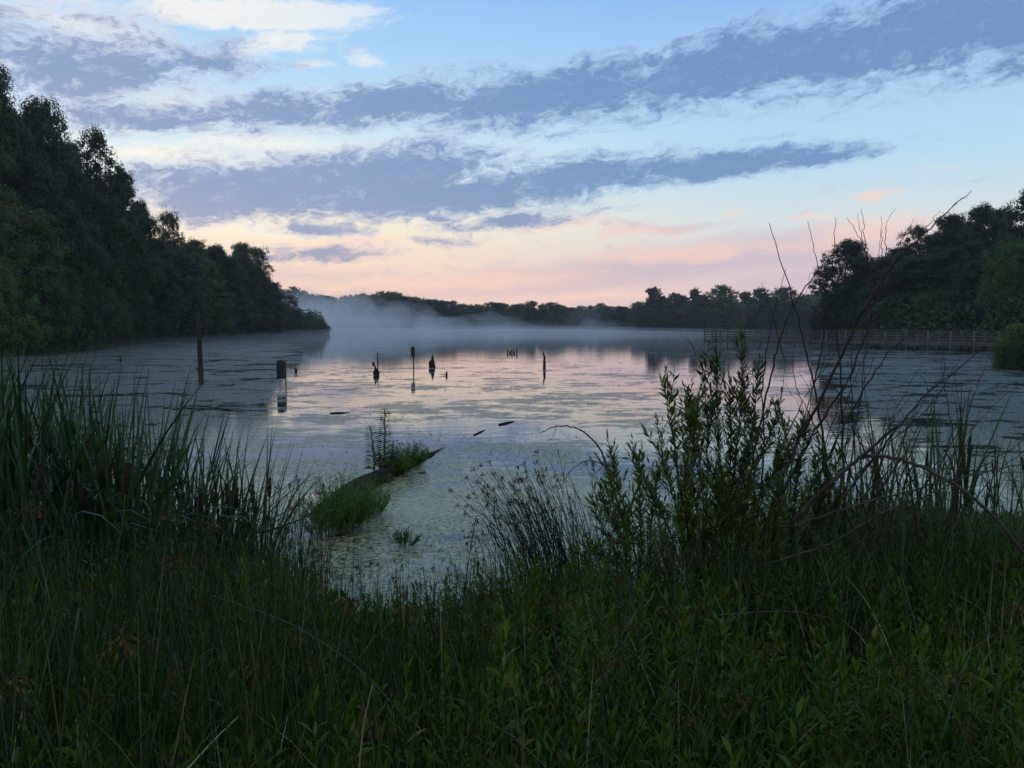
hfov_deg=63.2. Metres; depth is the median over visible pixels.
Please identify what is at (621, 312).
broadleaf tree
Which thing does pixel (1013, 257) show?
broadleaf tree
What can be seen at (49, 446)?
cattail
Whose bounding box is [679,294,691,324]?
broadleaf tree
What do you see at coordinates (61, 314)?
shoreline bush
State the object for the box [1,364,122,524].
cattail
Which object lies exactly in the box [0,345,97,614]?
cattail
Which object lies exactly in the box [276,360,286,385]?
nesting box
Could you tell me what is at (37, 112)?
broadleaf tree
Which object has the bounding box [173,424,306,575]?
cattail
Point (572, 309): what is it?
broadleaf tree
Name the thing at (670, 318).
broadleaf tree
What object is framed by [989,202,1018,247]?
broadleaf tree
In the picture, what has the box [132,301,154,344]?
shoreline bush
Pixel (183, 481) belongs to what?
cattail
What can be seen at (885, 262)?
broadleaf tree
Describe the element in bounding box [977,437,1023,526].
cattail
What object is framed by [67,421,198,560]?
cattail
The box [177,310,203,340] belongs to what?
shoreline bush
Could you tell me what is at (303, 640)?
bulrush
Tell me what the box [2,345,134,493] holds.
cattail
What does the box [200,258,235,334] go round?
broadleaf tree
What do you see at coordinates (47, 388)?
cattail
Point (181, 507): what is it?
cattail
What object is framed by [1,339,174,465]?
cattail
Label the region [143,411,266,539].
cattail
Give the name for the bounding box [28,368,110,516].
cattail
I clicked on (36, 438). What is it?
cattail
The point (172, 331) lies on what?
shoreline bush
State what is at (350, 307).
broadleaf tree
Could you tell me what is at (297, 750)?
bulrush
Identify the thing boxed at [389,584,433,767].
bulrush
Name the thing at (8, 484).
cattail
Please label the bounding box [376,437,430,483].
leafy clump
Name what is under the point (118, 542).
bulrush
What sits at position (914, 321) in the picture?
shoreline bush
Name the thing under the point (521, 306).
broadleaf tree
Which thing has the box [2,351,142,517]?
cattail
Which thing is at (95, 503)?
cattail
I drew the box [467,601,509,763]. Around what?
bulrush
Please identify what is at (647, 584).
leafy bush
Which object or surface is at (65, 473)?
cattail
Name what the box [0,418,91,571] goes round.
cattail
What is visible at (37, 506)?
bulrush
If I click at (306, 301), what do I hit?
broadleaf tree
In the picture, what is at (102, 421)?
cattail
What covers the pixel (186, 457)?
cattail
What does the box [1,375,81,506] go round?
cattail
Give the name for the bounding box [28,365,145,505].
cattail
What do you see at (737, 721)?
bulrush
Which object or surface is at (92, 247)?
broadleaf tree
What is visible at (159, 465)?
cattail
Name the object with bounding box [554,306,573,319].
broadleaf tree
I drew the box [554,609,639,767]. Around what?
bulrush
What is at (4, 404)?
cattail
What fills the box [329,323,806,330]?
reed belt
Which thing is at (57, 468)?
cattail
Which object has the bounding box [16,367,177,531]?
cattail
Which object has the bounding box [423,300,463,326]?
broadleaf tree
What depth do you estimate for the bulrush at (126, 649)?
2.61 m
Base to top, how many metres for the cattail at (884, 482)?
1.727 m
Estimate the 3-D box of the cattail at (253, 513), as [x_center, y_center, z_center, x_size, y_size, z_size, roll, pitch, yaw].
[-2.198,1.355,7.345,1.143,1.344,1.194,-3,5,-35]
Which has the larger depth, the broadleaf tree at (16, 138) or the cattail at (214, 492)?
the broadleaf tree at (16, 138)
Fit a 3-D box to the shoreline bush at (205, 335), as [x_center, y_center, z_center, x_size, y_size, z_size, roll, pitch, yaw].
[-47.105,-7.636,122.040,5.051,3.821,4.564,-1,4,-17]
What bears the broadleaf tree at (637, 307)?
on the ground at (552, 660)
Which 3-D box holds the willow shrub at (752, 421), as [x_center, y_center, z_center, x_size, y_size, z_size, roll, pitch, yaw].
[1.656,0.456,5.843,1.061,1.907,0.725,0,4,0]
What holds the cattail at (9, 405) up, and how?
on the ground at (552, 660)
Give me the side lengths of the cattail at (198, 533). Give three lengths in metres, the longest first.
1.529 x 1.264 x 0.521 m
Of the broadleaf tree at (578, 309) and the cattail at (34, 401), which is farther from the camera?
the broadleaf tree at (578, 309)
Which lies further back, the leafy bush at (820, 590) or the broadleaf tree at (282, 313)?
the broadleaf tree at (282, 313)
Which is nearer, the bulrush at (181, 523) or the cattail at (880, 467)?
the bulrush at (181, 523)
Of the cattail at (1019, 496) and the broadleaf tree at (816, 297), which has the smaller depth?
the cattail at (1019, 496)
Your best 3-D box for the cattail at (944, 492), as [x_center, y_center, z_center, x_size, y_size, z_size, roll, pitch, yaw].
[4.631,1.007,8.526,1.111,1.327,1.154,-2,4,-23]
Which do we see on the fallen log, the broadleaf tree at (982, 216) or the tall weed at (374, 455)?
the tall weed at (374, 455)
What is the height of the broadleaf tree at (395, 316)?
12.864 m
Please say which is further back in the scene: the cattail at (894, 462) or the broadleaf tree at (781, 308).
the broadleaf tree at (781, 308)
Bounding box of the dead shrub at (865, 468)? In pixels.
[684,191,1023,556]
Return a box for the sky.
[0,0,1023,315]
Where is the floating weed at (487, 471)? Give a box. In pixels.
[11,361,1023,629]
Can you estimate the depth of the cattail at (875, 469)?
8.99 m
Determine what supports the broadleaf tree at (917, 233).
on the ground at (552, 660)
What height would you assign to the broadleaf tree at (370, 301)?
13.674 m
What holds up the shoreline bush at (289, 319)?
on the ground at (552, 660)
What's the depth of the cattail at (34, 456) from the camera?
7.34 m
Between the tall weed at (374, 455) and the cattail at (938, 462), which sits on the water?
the cattail at (938, 462)
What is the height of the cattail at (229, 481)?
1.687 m
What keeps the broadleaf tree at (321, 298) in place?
on the ground at (552, 660)
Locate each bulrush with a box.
[0,598,76,760]
[0,671,61,767]
[0,676,20,767]
[1,499,35,539]
[24,501,58,550]
[26,491,49,563]
[58,609,79,767]
[62,677,126,765]
[95,619,142,765]
[97,617,127,686]
[105,510,131,632]
[126,638,168,754]
[142,603,161,641]
[143,497,173,655]
[149,533,164,601]
[157,493,171,642]
[166,653,195,767]
[171,510,188,554]
[196,507,229,647]
[208,506,261,681]
[273,554,341,693]
[273,618,313,724]
[282,727,314,767]
[301,546,327,583]
[321,574,365,767]
[350,700,389,767]
[355,651,379,737]
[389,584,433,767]
[417,630,425,766]
[448,565,472,655]
[453,516,487,753]
[466,574,524,760]
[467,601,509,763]
[477,564,497,637]
[541,651,592,763]
[547,591,566,720]
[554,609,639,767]
[576,602,729,766]
[599,647,649,732]
[609,656,621,764]
[629,676,684,747]
[663,537,674,621]
[722,697,758,766]
[739,630,790,767]
[752,582,768,644]
[890,655,924,754]
[892,677,942,767]
[902,579,941,716]
[935,650,985,767]
[944,712,983,756]
[991,539,1008,568]
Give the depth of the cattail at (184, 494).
7.12 m
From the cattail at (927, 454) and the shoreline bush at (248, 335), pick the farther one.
the shoreline bush at (248, 335)
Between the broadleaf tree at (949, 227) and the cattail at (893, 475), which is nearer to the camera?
the cattail at (893, 475)
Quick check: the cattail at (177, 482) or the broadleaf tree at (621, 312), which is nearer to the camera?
the cattail at (177, 482)
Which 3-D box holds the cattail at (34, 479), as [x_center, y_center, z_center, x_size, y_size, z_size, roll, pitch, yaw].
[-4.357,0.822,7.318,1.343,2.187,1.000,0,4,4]
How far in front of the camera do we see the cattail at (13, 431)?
9.13 m
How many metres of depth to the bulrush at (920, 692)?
2.54 m
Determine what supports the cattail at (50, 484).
on the water
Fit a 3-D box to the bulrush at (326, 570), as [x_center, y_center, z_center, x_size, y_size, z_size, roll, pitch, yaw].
[-0.907,1.281,3.564,0.414,1.148,0.131,1,4,17]
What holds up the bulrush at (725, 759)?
on the ground at (552, 660)
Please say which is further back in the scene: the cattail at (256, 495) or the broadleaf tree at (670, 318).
the broadleaf tree at (670, 318)
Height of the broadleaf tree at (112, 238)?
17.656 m
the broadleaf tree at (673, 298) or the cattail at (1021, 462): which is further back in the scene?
the broadleaf tree at (673, 298)
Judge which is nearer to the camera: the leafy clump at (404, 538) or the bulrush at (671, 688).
the bulrush at (671, 688)
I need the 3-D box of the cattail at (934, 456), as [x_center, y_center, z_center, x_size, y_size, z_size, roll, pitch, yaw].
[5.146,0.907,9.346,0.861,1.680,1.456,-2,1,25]
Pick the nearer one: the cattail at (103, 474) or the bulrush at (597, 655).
the bulrush at (597, 655)
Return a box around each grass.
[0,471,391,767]
[689,479,1023,680]
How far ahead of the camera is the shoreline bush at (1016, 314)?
81.10 m
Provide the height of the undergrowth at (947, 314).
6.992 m
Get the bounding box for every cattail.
[0,324,46,424]
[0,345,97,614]
[0,348,119,436]
[0,348,139,556]
[0,349,40,453]
[0,353,62,431]
[0,367,15,489]
[0,373,46,560]
[0,374,10,513]
[0,379,158,590]
[0,380,213,551]
[0,382,156,573]
[0,384,69,521]
[0,391,183,588]
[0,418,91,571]
[0,433,46,568]
[1,336,54,456]
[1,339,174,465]
[1,363,74,505]
[1,364,113,516]
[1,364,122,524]
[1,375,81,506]
[1,383,101,510]
[1,387,238,572]
[1,407,58,514]
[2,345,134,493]
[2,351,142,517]
[2,354,212,567]
[2,356,53,455]
[2,387,244,575]
[3,364,198,552]
[3,389,171,537]
[7,391,115,584]
[8,345,164,565]
[8,351,190,578]
[8,352,148,512]
[8,357,156,456]
[8,369,63,448]
[10,386,46,517]
[11,382,101,494]
[12,359,169,476]
[12,367,152,508]
[12,380,158,476]
[13,358,66,482]
[15,375,212,545]
[16,350,176,504]
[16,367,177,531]
[23,381,55,489]
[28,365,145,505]
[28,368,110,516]
[29,405,180,619]
[31,397,205,502]
[32,367,223,554]
[40,369,205,574]
[42,363,252,579]
[47,369,143,487]
[49,470,122,563]
[52,399,219,502]
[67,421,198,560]
[70,393,210,522]
[76,429,197,621]
[81,402,211,524]
[84,395,239,605]
[88,373,244,593]
[90,382,203,510]
[93,416,184,505]
[106,393,281,555]
[113,422,207,541]
[116,388,199,499]
[120,418,196,553]
[122,428,222,550]
[134,427,247,570]
[138,418,257,544]
[141,425,202,519]
[141,431,289,552]
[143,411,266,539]
[146,431,286,566]
[151,425,272,615]
[158,443,228,552]
[160,451,313,564]
[168,433,273,559]
[170,430,321,585]
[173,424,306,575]
[177,423,276,559]
[187,436,329,565]
[191,463,313,554]
[204,481,282,559]
[205,455,260,545]
[209,431,327,548]
[210,462,341,575]
[211,461,295,545]
[217,450,319,563]
[240,455,317,560]
[242,423,319,563]
[810,392,971,514]
[811,375,919,517]
[817,429,920,506]
[822,439,900,518]
[827,419,909,514]
[836,421,907,509]
[838,421,890,517]
[839,457,930,522]
[847,390,915,514]
[853,395,948,509]
[855,436,978,521]
[879,389,966,519]
[883,450,946,518]
[888,422,1015,512]
[890,402,971,510]
[898,378,1016,513]
[925,400,972,509]
[926,428,1022,511]
[952,374,997,516]
[966,428,1015,524]
[969,443,1023,515]
[972,416,1023,514]
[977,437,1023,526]
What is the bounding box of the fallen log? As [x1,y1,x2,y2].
[311,448,442,514]
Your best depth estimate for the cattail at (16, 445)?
7.54 m
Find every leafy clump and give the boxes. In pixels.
[292,462,390,538]
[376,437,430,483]
[387,526,422,547]
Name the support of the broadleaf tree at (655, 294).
on the ground at (552, 660)
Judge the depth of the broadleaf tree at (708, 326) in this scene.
287.88 m
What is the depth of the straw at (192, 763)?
2.25 m
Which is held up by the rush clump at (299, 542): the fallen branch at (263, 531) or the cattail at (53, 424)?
the fallen branch at (263, 531)
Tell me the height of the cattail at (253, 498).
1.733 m
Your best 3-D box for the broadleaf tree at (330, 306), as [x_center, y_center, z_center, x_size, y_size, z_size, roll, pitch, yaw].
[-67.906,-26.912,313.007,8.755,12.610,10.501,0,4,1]
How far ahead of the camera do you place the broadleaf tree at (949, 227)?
110.01 m
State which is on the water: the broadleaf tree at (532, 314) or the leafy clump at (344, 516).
the leafy clump at (344, 516)
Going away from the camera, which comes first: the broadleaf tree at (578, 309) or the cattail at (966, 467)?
the cattail at (966, 467)
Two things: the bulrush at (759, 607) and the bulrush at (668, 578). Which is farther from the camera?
the bulrush at (668, 578)
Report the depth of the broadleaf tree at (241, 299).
140.31 m
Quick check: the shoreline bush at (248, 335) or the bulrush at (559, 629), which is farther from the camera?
the shoreline bush at (248, 335)
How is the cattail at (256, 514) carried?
on the ground at (552, 660)
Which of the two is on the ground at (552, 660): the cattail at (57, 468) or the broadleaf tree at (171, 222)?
the broadleaf tree at (171, 222)
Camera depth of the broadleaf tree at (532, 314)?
313.40 m
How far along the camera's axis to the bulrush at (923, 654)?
2.73 m
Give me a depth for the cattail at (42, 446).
6.35 m
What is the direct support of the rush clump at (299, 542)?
on the ground at (552, 660)
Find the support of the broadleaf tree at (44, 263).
on the ground at (552, 660)
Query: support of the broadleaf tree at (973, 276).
on the ground at (552, 660)
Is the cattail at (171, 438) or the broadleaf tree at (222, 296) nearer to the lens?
the cattail at (171, 438)
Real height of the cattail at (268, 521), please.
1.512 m
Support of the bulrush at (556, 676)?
on the ground at (552, 660)
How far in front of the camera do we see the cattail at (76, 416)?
7.83 m
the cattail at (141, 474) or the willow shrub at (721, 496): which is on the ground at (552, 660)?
the cattail at (141, 474)
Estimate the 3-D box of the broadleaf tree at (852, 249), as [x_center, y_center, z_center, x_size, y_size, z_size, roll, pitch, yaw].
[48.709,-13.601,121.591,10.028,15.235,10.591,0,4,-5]
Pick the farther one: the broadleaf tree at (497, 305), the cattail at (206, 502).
the broadleaf tree at (497, 305)
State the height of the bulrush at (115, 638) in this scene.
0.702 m
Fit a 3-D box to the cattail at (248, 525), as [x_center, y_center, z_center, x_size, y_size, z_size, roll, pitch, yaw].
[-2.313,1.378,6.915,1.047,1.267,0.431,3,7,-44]
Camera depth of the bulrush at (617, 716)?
2.83 m
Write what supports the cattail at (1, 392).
on the ground at (552, 660)
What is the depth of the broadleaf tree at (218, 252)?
138.31 m
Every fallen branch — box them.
[259,512,313,533]
[716,611,831,618]
[753,378,1023,574]
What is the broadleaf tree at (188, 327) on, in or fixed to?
on the ground at (552, 660)
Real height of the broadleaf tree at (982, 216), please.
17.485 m
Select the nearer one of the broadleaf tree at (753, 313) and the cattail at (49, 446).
the cattail at (49, 446)
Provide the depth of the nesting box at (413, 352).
43.29 m
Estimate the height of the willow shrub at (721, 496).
0.907 m
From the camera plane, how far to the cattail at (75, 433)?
7.95 m
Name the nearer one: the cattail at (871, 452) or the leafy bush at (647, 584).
the leafy bush at (647, 584)
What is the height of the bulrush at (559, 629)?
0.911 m
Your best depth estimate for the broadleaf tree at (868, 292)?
110.71 m
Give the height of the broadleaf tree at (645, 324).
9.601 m
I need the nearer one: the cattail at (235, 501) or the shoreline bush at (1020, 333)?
the cattail at (235, 501)
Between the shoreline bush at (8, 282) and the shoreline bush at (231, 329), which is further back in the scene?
the shoreline bush at (231, 329)
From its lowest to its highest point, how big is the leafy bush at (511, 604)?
0.938 m
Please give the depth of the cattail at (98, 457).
6.82 m
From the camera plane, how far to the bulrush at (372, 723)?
2.42 m
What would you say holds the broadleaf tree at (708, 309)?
on the ground at (552, 660)
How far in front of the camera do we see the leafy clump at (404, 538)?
8.96 m
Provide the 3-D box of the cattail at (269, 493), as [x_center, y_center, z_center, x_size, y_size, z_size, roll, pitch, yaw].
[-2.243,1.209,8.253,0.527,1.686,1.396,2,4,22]
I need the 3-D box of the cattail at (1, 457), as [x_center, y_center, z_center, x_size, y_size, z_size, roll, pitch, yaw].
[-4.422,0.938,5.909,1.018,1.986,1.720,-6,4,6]
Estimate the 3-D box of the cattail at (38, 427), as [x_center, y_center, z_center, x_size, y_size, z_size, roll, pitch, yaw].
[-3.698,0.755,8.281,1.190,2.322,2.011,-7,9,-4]
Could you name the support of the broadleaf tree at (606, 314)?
on the ground at (552, 660)
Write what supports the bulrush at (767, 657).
on the ground at (552, 660)
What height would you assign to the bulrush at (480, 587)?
0.997 m
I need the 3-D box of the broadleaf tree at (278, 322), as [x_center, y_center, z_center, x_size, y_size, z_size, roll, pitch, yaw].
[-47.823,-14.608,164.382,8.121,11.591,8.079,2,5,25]
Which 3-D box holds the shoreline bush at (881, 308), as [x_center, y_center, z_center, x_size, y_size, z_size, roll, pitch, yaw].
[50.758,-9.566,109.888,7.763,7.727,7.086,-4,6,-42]
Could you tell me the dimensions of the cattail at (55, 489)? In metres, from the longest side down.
2.304 x 1.996 x 1.181 m
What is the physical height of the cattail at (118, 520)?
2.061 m
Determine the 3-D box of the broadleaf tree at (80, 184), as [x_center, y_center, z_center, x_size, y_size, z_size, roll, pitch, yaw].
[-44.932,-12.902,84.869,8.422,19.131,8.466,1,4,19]
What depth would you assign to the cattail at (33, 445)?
6.33 m
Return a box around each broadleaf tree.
[0,64,50,263]
[0,129,37,270]
[0,199,91,354]
[3,150,94,341]
[16,94,93,247]
[43,220,128,349]
[46,133,90,207]
[47,162,122,298]
[69,118,136,296]
[83,190,142,332]
[86,176,129,217]
[103,165,151,309]
[109,220,165,342]
[125,197,165,323]
[143,237,193,340]
[156,204,195,309]
[166,253,214,340]
[178,235,219,332]
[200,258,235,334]
[202,243,241,326]
[220,261,261,335]
[229,242,264,336]
[238,265,278,336]
[249,243,281,321]
[266,282,288,335]
[272,282,287,335]
[282,286,306,311]
[282,294,302,326]
[297,290,314,315]
[307,293,321,314]
[312,294,329,316]
[319,296,341,321]
[337,294,372,323]
[355,292,371,316]
[357,293,387,323]
[372,290,395,321]
[385,290,405,321]
[386,295,410,323]
[398,296,429,325]
[418,298,440,316]
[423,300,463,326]
[451,303,468,323]
[457,303,493,327]
[463,306,501,327]
[481,302,508,327]
[498,304,526,325]
[505,302,535,321]
[521,300,541,322]
[534,301,568,321]
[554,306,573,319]
[564,307,575,315]
[572,305,590,323]
[585,305,598,318]
[593,303,605,317]
[598,306,619,323]
[608,306,628,328]
[624,301,645,327]
[629,308,663,330]
[643,286,665,330]
[648,302,687,330]
[664,292,684,325]
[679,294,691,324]
[681,287,709,330]
[689,300,721,330]
[691,293,716,330]
[703,284,746,330]
[738,291,754,303]
[743,287,775,330]
[755,285,804,330]
[789,293,816,330]
[806,291,821,313]
[808,238,872,333]
[848,255,896,297]
[854,268,913,328]
[877,255,940,323]
[883,246,912,267]
[895,225,942,270]
[911,245,966,296]
[917,230,945,255]
[925,209,970,265]
[940,237,998,297]
[949,255,1012,319]
[950,218,969,256]
[957,201,1007,273]
[965,232,1023,338]
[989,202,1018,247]
[995,190,1023,291]
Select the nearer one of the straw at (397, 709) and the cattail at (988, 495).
the straw at (397, 709)
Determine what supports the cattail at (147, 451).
on the ground at (552, 660)
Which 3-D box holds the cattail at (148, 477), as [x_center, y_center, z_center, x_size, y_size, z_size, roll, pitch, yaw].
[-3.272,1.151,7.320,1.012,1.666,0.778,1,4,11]
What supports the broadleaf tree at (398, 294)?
on the ground at (552, 660)
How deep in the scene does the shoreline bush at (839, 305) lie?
120.57 m
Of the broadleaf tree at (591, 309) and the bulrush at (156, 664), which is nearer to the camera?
the bulrush at (156, 664)
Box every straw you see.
[187,717,237,767]
[211,595,409,723]
[358,685,372,767]
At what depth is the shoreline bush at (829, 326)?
120.93 m
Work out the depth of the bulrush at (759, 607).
4.17 m
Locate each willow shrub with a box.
[564,430,671,578]
[621,366,723,579]
[635,435,818,575]
[673,314,817,576]
[754,407,860,574]
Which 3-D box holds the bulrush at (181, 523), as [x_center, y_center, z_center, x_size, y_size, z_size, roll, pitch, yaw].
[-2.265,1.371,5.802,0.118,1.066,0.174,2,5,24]
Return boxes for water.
[0,331,1023,645]
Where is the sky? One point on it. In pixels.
(569, 153)
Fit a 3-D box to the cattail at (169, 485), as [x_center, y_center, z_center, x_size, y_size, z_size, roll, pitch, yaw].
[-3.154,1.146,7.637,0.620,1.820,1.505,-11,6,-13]
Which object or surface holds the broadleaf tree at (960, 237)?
on the ground at (552, 660)
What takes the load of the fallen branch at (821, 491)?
on the grass at (898, 514)
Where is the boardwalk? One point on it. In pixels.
(857, 341)
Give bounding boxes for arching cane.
[541,425,627,541]
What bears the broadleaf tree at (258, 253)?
on the ground at (552, 660)
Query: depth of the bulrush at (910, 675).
2.74 m
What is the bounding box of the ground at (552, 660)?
[0,328,1023,767]
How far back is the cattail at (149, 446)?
7.89 m
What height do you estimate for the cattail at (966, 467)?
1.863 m
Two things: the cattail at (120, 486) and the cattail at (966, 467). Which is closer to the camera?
the cattail at (120, 486)
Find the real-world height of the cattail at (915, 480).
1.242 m
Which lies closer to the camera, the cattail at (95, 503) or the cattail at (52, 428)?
the cattail at (95, 503)
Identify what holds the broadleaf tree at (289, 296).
on the ground at (552, 660)
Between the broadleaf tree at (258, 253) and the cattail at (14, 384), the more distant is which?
the broadleaf tree at (258, 253)
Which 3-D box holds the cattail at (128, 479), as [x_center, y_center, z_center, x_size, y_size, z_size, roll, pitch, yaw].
[-2.447,0.888,5.732,1.685,2.112,0.432,0,4,4]
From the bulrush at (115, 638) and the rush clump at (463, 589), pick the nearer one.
the bulrush at (115, 638)
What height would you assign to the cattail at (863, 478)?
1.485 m
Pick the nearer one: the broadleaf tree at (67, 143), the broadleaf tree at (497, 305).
the broadleaf tree at (67, 143)
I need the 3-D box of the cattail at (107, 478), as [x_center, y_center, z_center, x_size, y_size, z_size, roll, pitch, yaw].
[-2.608,0.848,6.711,1.071,2.089,1.809,-3,6,-15]
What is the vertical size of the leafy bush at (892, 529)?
1.358 m
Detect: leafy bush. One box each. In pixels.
[426,529,582,665]
[518,518,766,704]
[671,525,973,727]
[743,470,965,615]
[772,467,1022,629]
[861,488,1023,646]
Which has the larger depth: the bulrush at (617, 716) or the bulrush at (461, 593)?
the bulrush at (461, 593)
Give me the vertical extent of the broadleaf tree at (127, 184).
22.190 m
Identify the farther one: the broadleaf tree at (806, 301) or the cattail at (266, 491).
the broadleaf tree at (806, 301)
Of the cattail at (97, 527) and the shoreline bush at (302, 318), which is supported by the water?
the cattail at (97, 527)
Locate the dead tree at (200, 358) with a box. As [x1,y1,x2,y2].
[195,291,203,383]
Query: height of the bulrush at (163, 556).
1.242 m
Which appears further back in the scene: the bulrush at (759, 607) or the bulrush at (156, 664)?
the bulrush at (759, 607)
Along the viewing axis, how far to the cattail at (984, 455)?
9.26 m
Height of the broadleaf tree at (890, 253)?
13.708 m
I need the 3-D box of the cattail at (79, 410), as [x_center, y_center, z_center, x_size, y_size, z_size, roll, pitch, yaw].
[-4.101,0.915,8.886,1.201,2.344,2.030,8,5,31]
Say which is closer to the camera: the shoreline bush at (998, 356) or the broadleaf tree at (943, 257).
the shoreline bush at (998, 356)
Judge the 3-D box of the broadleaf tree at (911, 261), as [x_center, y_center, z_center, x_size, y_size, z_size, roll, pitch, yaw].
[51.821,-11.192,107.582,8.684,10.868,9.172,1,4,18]
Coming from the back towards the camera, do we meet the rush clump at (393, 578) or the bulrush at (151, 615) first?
the rush clump at (393, 578)
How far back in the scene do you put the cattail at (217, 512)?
7.42 m
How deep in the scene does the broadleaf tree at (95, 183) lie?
104.21 m
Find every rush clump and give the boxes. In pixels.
[251,475,364,603]
[347,559,434,630]
[422,563,521,624]
[448,449,603,607]
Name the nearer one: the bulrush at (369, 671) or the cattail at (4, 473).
the bulrush at (369, 671)
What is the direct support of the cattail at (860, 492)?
on the ground at (552, 660)
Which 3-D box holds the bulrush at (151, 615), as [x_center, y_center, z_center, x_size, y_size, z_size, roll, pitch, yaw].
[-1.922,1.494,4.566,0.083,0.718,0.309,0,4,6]
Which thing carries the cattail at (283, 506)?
on the ground at (552, 660)
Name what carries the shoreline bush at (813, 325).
on the ground at (552, 660)
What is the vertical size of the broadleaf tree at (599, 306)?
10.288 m
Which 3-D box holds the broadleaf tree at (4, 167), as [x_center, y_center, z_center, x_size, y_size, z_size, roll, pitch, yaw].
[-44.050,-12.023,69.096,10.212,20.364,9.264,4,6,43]
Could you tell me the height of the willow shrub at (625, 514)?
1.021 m
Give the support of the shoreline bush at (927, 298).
on the ground at (552, 660)
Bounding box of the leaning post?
[543,351,545,367]
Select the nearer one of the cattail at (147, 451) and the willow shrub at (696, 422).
the willow shrub at (696, 422)
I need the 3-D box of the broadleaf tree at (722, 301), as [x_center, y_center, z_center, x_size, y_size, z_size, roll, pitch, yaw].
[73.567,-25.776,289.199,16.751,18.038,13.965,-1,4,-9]
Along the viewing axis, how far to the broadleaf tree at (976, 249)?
100.58 m
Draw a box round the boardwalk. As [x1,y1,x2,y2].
[704,329,1015,350]
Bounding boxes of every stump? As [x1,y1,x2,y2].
[373,364,379,374]
[429,355,435,367]
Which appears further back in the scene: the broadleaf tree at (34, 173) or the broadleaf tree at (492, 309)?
the broadleaf tree at (492, 309)
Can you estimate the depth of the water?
23.93 m
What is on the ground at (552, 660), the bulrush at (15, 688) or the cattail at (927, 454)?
the bulrush at (15, 688)
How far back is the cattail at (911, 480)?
8.43 m
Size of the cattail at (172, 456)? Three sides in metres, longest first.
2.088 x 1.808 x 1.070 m
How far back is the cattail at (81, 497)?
5.97 m
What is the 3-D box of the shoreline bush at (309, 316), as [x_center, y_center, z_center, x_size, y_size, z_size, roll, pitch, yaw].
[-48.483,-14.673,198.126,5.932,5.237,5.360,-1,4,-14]
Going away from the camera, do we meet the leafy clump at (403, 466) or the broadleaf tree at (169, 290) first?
the leafy clump at (403, 466)
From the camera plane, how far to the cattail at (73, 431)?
7.80 m
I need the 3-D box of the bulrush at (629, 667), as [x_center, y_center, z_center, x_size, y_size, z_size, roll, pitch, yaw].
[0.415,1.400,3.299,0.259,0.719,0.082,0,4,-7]
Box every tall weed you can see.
[363,426,385,470]
[372,409,395,466]
[382,440,401,467]
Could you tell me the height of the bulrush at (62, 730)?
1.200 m
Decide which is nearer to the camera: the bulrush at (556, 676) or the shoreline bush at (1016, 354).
the bulrush at (556, 676)
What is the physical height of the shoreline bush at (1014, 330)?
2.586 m
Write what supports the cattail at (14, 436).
in the water
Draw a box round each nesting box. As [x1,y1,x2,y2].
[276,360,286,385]
[411,347,414,369]
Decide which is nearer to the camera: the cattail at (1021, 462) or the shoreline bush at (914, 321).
the cattail at (1021, 462)
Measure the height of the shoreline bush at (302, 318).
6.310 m
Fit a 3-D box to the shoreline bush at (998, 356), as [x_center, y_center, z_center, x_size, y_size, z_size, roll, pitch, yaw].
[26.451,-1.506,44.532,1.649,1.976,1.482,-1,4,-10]
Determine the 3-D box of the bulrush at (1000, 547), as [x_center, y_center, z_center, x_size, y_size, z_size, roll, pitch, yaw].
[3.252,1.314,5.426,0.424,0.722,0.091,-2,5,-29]
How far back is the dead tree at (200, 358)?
33.11 m
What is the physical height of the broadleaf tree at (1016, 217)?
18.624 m
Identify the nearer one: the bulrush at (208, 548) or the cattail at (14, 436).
the bulrush at (208, 548)
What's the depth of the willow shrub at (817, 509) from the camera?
5.83 m
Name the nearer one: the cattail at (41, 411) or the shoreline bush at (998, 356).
the cattail at (41, 411)
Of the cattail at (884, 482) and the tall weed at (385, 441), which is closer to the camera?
the cattail at (884, 482)
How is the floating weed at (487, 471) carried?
on the water
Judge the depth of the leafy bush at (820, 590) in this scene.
4.58 m
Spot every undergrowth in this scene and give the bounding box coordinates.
[61,309,329,347]
[324,310,806,328]
[842,289,1023,347]
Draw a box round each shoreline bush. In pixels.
[0,257,55,357]
[0,268,74,354]
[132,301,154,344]
[147,317,170,342]
[161,293,184,341]
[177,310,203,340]
[192,331,209,339]
[200,292,222,339]
[213,320,239,338]
[239,327,256,336]
[280,302,294,333]
[289,309,306,328]
[304,311,320,325]
[806,292,833,338]
[814,315,841,340]
[819,289,852,338]
[870,287,909,334]
[886,308,922,331]
[897,290,943,322]
[987,338,1016,368]
[994,323,1023,362]
[995,300,1023,323]
[1002,339,1023,370]
[1006,323,1023,347]

